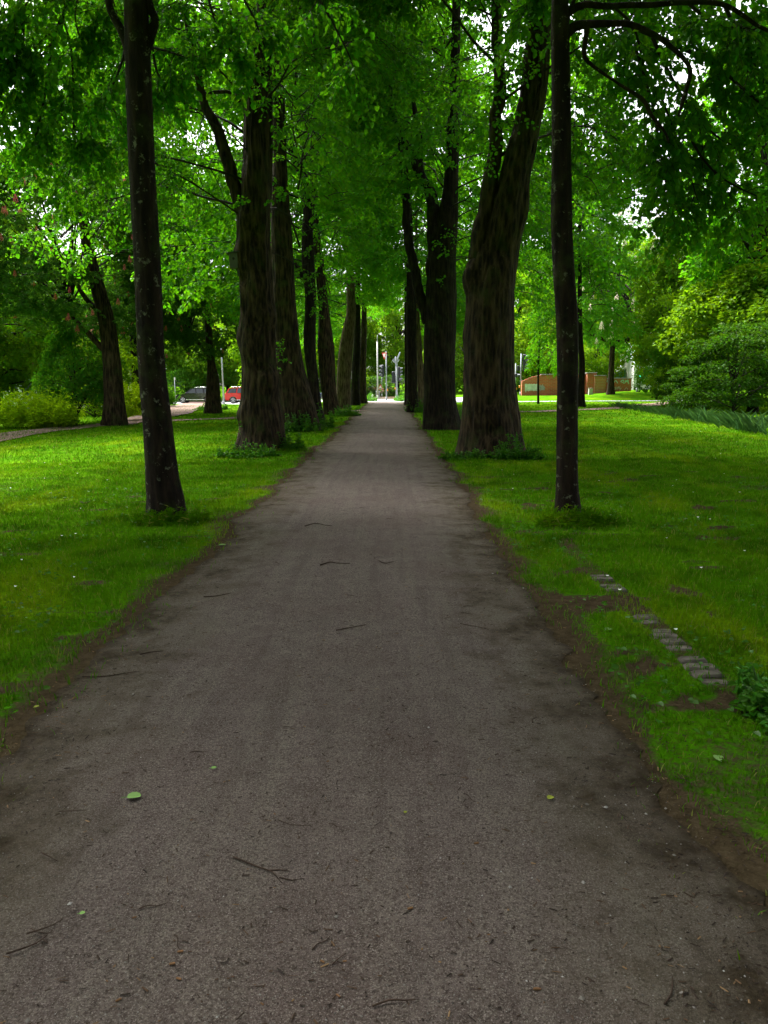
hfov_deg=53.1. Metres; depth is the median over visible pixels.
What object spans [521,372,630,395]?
brick wall
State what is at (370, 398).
weed clump
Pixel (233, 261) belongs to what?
nest box
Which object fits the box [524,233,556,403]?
lime tree
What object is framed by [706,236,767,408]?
broadleaf tree
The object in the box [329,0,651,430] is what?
lime tree
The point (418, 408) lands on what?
weed clump
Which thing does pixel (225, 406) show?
weed clump
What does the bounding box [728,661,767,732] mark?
weed clump
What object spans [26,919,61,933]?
twig
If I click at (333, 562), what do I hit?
twig
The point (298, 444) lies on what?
weed clump
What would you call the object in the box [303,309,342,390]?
broadleaf tree
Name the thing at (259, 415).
lime tree
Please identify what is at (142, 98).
lime tree
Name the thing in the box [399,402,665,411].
side path
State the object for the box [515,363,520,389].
traffic light
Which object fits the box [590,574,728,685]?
paver strip
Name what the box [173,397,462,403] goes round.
road
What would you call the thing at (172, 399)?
herb clump
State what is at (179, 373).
hedge
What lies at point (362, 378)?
lime tree
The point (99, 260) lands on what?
broadleaf tree
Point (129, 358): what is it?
shrub
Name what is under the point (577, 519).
weed clump
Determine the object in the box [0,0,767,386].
sky
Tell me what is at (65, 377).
house
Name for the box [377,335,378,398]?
lamp post
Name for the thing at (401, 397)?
weed clump
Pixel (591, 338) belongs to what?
chestnut tree
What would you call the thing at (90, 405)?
shrub
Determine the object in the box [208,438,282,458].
weed clump
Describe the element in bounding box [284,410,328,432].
weed clump
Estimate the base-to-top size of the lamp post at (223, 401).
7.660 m
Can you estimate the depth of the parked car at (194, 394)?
84.52 m
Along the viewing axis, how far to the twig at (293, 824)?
2.77 m
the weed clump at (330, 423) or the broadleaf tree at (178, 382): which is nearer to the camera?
the weed clump at (330, 423)
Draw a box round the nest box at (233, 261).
[226,251,239,275]
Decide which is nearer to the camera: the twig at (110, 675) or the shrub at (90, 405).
the twig at (110, 675)
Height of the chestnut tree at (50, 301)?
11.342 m
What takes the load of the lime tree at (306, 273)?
on the ground at (742, 866)
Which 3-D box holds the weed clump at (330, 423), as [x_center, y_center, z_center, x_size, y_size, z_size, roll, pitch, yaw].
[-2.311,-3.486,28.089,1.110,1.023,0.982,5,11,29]
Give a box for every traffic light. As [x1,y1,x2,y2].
[378,351,387,399]
[392,352,402,396]
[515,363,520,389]
[517,353,528,395]
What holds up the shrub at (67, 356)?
on the ground at (742, 866)
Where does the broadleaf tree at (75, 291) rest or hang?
on the ground at (742, 866)
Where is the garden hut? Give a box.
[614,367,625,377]
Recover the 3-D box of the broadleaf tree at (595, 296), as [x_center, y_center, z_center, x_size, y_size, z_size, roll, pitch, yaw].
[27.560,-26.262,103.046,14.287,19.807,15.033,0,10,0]
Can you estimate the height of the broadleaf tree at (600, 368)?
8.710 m
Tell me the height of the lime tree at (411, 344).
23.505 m
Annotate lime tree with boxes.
[0,0,160,226]
[0,0,270,324]
[0,0,384,516]
[0,0,473,450]
[1,0,215,407]
[82,0,406,431]
[130,0,402,419]
[198,22,401,414]
[225,0,767,456]
[286,67,399,408]
[293,171,404,405]
[293,172,404,403]
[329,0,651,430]
[337,0,552,412]
[360,118,481,404]
[366,15,536,407]
[488,0,767,514]
[520,105,648,406]
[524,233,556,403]
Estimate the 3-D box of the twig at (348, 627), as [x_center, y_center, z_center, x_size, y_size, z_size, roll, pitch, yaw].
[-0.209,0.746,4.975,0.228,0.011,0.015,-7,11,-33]
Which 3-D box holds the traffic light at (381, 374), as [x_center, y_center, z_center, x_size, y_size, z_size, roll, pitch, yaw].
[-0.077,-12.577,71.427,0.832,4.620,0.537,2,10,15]
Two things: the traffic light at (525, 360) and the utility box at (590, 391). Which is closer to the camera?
the utility box at (590, 391)
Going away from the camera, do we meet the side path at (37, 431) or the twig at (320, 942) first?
the twig at (320, 942)
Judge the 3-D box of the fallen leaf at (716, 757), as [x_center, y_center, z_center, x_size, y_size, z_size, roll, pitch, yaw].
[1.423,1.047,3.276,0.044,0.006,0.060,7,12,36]
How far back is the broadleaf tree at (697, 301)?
38.17 m
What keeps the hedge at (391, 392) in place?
on the ground at (742, 866)
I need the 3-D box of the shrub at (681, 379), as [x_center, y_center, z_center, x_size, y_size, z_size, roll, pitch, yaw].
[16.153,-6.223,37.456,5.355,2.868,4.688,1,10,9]
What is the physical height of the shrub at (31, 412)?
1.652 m
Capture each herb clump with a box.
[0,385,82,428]
[36,405,80,426]
[168,382,180,405]
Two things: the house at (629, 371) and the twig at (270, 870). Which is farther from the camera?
the house at (629, 371)
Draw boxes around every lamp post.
[221,349,224,403]
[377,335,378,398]
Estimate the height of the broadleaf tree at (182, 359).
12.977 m
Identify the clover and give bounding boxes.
[0,481,767,736]
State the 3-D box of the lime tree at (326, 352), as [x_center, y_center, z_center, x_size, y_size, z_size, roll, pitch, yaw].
[-3.910,-16.434,38.508,10.507,23.641,10.308,4,11,27]
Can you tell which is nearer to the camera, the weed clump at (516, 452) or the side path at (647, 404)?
the weed clump at (516, 452)
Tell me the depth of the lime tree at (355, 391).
55.58 m
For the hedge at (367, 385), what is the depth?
92.37 m
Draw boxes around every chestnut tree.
[0,153,233,425]
[97,197,238,413]
[553,206,690,394]
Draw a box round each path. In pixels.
[0,402,767,1023]
[0,410,370,440]
[128,402,204,423]
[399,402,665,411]
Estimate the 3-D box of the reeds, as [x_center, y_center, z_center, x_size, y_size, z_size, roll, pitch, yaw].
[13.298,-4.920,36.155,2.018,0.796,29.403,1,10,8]
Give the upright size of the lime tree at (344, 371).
23.509 m
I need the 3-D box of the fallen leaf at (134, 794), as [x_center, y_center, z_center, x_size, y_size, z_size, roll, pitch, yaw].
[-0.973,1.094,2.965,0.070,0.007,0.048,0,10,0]
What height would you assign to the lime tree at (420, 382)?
23.571 m
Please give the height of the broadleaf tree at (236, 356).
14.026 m
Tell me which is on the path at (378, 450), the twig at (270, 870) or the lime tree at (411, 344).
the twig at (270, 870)
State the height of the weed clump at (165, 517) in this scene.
0.267 m
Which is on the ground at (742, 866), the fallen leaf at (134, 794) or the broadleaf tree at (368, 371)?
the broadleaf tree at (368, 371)
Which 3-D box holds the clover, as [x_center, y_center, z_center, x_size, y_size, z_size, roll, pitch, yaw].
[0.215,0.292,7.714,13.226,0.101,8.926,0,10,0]
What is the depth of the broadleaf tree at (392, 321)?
100.71 m
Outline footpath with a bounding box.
[518,400,678,401]
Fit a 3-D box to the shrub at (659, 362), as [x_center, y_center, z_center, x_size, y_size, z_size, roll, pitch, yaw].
[20.003,-10.289,49.351,8.033,6.930,5.209,-4,10,-19]
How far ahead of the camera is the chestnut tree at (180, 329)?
42.17 m
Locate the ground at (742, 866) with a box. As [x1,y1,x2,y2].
[0,384,767,908]
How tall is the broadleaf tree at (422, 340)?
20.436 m
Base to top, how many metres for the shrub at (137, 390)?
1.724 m
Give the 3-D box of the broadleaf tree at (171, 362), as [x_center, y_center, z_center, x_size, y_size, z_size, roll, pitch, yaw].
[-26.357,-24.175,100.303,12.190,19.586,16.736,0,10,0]
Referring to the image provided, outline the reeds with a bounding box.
[608,401,767,434]
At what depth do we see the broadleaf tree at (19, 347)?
43.83 m
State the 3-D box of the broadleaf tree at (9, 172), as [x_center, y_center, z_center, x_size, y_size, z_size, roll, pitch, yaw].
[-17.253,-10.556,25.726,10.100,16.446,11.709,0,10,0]
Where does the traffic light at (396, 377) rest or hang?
on the ground at (742, 866)
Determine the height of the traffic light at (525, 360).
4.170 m
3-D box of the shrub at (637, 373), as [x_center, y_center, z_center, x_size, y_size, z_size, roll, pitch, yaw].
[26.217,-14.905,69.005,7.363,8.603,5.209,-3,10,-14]
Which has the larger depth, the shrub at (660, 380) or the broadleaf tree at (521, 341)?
the broadleaf tree at (521, 341)
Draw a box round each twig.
[6,934,47,954]
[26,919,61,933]
[82,671,139,676]
[139,903,163,908]
[233,856,303,882]
[278,820,310,825]
[312,936,329,949]
[320,561,349,565]
[336,624,365,630]
[372,999,418,1006]
[663,974,672,1004]
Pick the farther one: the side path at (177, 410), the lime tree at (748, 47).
the side path at (177, 410)
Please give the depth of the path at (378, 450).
2.86 m
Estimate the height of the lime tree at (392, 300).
23.506 m
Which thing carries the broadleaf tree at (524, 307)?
on the ground at (742, 866)
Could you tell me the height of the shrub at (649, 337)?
8.364 m
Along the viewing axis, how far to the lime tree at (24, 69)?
11.31 m
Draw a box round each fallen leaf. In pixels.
[121,792,140,797]
[713,755,723,761]
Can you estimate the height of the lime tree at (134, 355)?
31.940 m
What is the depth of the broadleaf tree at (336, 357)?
103.28 m
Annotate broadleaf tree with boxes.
[0,101,18,196]
[0,183,62,404]
[0,227,90,404]
[2,255,169,372]
[164,297,241,400]
[165,251,223,390]
[166,366,203,391]
[214,243,317,385]
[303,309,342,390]
[317,282,379,365]
[360,277,423,389]
[366,306,403,391]
[403,252,462,369]
[422,271,463,393]
[505,34,650,293]
[514,266,584,391]
[514,315,587,380]
[543,270,635,369]
[578,322,626,377]
[602,234,660,374]
[617,232,738,404]
[647,245,756,400]
[652,265,767,411]
[674,20,767,411]
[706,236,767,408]
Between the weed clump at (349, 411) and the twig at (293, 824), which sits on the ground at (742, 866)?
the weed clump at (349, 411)
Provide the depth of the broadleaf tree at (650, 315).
50.60 m
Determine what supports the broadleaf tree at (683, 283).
on the ground at (742, 866)
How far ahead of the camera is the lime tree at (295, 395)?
25.53 m
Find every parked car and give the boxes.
[176,388,205,402]
[224,387,240,402]
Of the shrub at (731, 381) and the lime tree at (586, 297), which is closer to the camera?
the shrub at (731, 381)
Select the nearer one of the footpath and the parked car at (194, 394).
the footpath
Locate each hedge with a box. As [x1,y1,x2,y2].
[166,364,241,401]
[317,365,370,392]
[320,375,462,396]
[516,377,519,388]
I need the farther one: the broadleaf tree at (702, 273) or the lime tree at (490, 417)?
the broadleaf tree at (702, 273)
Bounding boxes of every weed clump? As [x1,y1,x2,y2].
[126,504,214,526]
[192,402,229,410]
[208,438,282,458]
[277,429,305,450]
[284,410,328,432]
[316,402,335,427]
[329,404,360,415]
[367,392,376,400]
[393,389,403,400]
[403,397,423,412]
[437,448,514,460]
[493,432,546,460]
[533,503,622,530]
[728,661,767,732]
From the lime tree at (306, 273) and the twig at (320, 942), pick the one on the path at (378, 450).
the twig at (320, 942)
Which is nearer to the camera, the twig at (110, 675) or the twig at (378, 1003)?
the twig at (378, 1003)
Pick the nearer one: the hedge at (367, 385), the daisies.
the daisies
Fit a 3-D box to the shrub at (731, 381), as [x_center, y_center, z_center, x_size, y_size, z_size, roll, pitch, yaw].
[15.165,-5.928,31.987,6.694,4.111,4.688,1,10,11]
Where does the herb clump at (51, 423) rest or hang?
on the ground at (742, 866)
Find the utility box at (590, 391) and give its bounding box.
[588,388,592,394]
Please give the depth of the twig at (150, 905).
2.34 m
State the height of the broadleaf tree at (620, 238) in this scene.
23.918 m
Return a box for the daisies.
[14,437,745,630]
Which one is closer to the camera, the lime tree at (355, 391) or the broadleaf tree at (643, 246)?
the lime tree at (355, 391)
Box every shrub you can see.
[25,331,138,411]
[29,321,128,414]
[59,381,140,420]
[125,382,141,416]
[630,303,722,403]
[631,333,660,380]
[638,269,764,407]
[651,351,740,406]
[655,355,766,409]
[662,321,767,412]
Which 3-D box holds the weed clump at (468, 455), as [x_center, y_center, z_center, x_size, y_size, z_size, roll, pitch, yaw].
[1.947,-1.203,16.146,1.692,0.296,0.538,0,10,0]
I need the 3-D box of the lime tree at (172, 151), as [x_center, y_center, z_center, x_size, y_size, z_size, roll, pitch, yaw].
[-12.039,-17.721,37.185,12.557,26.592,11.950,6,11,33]
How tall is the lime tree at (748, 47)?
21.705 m
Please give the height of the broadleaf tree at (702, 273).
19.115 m
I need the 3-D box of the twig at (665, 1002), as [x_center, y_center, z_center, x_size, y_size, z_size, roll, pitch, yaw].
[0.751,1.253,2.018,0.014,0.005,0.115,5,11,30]
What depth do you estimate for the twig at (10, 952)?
2.17 m
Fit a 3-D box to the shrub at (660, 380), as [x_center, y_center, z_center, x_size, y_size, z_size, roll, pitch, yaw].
[18.632,-7.900,45.306,5.355,3.537,4.167,2,10,12]
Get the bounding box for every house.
[18,308,131,407]
[620,307,657,389]
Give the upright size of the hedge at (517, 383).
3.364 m
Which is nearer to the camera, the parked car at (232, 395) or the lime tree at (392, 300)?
the lime tree at (392, 300)
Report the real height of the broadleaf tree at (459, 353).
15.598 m

